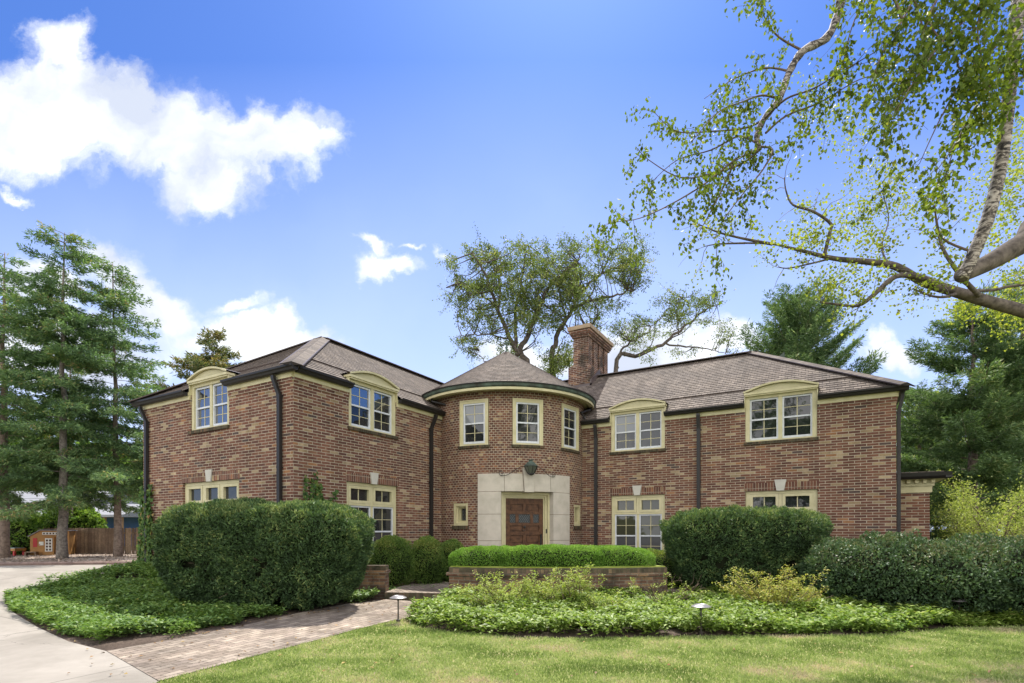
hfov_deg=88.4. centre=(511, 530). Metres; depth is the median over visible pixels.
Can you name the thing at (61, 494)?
spruce tree
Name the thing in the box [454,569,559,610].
azalea shrub
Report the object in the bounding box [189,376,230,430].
window
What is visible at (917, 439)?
broadleaf tree
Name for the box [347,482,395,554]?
window
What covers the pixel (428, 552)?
boxwood shrub
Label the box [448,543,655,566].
planter hedge
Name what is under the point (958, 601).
path light
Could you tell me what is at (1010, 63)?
birch tree
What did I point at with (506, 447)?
brick house
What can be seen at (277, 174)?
sky
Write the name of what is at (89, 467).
spruce tree
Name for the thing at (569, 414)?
window
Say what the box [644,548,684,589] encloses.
boxwood shrub
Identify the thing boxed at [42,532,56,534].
window
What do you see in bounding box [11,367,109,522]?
spruce tree
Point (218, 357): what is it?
spruce tree
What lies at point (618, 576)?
brick planter
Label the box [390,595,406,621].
path light
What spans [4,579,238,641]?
ground cover plants
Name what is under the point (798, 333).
pine tree
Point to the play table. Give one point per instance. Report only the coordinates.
(14, 550)
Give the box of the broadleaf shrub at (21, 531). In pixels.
[10,503,107,554]
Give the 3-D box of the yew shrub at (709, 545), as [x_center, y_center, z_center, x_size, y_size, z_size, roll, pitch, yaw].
[4.925,0.457,11.303,3.576,2.059,1.797,0,0,0]
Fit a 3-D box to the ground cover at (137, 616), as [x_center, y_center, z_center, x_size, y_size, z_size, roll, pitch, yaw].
[-7.191,1.165,10.647,7.974,0.797,4.841,0,0,30]
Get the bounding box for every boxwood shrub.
[368,534,416,586]
[411,535,447,583]
[440,538,463,581]
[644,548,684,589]
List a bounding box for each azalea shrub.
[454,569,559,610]
[531,562,606,607]
[572,589,644,612]
[625,572,715,605]
[712,564,833,613]
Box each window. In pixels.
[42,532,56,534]
[45,538,51,551]
[185,479,238,503]
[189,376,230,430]
[346,378,397,435]
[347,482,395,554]
[454,503,467,525]
[460,398,488,445]
[512,398,542,445]
[561,403,578,450]
[574,505,579,525]
[610,407,666,451]
[612,494,664,549]
[744,389,817,441]
[746,489,817,511]
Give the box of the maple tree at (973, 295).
[675,62,1023,351]
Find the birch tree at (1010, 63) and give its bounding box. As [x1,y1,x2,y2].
[582,0,1023,304]
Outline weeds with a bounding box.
[783,608,956,634]
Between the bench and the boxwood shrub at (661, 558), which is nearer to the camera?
the boxwood shrub at (661, 558)
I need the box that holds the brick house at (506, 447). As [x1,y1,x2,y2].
[128,323,952,586]
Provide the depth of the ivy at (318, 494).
11.42 m
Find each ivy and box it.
[132,484,153,564]
[303,471,338,502]
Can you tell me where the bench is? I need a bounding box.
[24,551,38,555]
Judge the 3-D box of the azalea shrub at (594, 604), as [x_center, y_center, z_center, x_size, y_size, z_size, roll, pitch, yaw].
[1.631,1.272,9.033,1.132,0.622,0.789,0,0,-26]
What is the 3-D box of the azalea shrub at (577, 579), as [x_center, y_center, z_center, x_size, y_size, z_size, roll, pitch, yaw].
[1.016,1.022,9.402,1.332,0.910,0.824,0,0,-5]
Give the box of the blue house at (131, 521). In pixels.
[10,491,141,545]
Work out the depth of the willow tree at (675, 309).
30.94 m
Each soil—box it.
[5,572,382,651]
[415,590,1023,638]
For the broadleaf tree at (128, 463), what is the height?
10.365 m
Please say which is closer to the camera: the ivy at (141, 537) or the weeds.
the weeds
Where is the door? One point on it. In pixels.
(524, 517)
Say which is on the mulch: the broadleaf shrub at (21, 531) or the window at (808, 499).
the broadleaf shrub at (21, 531)
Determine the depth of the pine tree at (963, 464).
23.98 m
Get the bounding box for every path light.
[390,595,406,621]
[691,603,710,634]
[952,599,965,612]
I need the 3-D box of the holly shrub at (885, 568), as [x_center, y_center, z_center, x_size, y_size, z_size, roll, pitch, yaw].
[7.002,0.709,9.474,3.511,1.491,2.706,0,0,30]
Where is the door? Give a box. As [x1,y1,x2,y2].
[506,498,542,545]
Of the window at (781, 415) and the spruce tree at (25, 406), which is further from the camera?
the spruce tree at (25, 406)
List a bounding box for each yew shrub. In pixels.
[148,496,375,610]
[658,503,834,595]
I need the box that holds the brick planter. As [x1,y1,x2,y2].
[446,564,669,601]
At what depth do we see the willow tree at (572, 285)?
28.59 m
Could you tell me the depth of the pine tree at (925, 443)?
26.41 m
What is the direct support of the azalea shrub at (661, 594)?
on the soil at (674, 631)
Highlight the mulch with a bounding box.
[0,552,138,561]
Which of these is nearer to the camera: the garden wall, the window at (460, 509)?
the garden wall
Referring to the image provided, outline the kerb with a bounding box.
[0,561,131,565]
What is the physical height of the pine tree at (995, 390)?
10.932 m
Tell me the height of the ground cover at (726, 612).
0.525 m
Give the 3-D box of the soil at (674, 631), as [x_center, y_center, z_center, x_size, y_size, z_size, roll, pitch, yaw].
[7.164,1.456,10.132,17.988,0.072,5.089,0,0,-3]
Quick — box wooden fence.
[28,527,142,553]
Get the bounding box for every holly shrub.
[792,528,1023,614]
[941,531,1023,616]
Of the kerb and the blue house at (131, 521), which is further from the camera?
the blue house at (131, 521)
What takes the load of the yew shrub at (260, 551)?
on the soil at (122, 641)
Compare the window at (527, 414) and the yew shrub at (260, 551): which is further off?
the window at (527, 414)
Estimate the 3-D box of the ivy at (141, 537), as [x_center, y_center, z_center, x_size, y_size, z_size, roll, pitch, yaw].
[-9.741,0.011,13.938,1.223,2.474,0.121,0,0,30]
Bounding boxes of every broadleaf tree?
[87,433,142,495]
[896,382,986,526]
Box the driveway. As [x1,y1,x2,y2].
[0,565,157,682]
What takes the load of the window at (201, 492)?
in the brick house at (506, 447)
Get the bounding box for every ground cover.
[2,560,380,640]
[389,581,445,589]
[403,583,1023,635]
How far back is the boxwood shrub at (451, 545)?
13.05 m
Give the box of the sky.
[0,0,1023,531]
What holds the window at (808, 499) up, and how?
in the brick house at (506, 447)
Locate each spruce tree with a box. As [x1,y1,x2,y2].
[0,220,141,558]
[0,252,91,557]
[0,254,168,556]
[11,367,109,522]
[112,326,242,460]
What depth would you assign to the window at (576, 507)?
15.87 m
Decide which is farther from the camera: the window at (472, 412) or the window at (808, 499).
the window at (472, 412)
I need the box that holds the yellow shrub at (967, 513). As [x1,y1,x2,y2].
[926,463,1023,541]
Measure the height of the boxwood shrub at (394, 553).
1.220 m
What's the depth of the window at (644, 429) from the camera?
15.26 m
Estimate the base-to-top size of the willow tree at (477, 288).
19.429 m
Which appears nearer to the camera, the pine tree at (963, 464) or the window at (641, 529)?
the window at (641, 529)
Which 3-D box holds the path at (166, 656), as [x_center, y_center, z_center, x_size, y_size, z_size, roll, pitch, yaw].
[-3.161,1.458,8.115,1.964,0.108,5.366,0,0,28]
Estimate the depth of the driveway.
6.34 m
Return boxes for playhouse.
[27,530,77,554]
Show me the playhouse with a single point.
(42, 542)
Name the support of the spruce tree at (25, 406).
on the mulch
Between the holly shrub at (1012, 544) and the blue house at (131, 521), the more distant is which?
the blue house at (131, 521)
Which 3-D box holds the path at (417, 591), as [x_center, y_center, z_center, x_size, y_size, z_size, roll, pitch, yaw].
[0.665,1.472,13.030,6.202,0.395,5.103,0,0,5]
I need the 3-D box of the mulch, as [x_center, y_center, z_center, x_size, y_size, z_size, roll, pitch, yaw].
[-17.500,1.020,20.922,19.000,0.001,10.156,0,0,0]
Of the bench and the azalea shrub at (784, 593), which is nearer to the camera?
the azalea shrub at (784, 593)
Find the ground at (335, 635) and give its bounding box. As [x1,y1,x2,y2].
[5,539,994,681]
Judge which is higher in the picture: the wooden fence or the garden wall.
the wooden fence
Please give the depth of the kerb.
16.02 m
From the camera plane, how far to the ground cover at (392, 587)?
11.90 m
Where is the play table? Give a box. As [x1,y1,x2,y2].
[10,548,25,555]
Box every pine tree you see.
[735,276,888,374]
[896,280,1023,535]
[896,379,987,539]
[925,264,1023,534]
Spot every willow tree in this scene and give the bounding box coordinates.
[432,221,580,365]
[522,226,659,377]
[601,282,743,371]
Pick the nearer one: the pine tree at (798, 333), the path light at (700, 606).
the path light at (700, 606)
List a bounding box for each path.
[108,599,421,680]
[385,580,682,601]
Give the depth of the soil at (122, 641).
7.56 m
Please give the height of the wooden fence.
1.386 m
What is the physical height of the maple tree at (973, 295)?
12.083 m
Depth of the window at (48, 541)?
21.50 m
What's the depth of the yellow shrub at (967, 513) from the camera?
13.08 m
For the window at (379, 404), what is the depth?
13.02 m
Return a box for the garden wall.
[354,565,390,599]

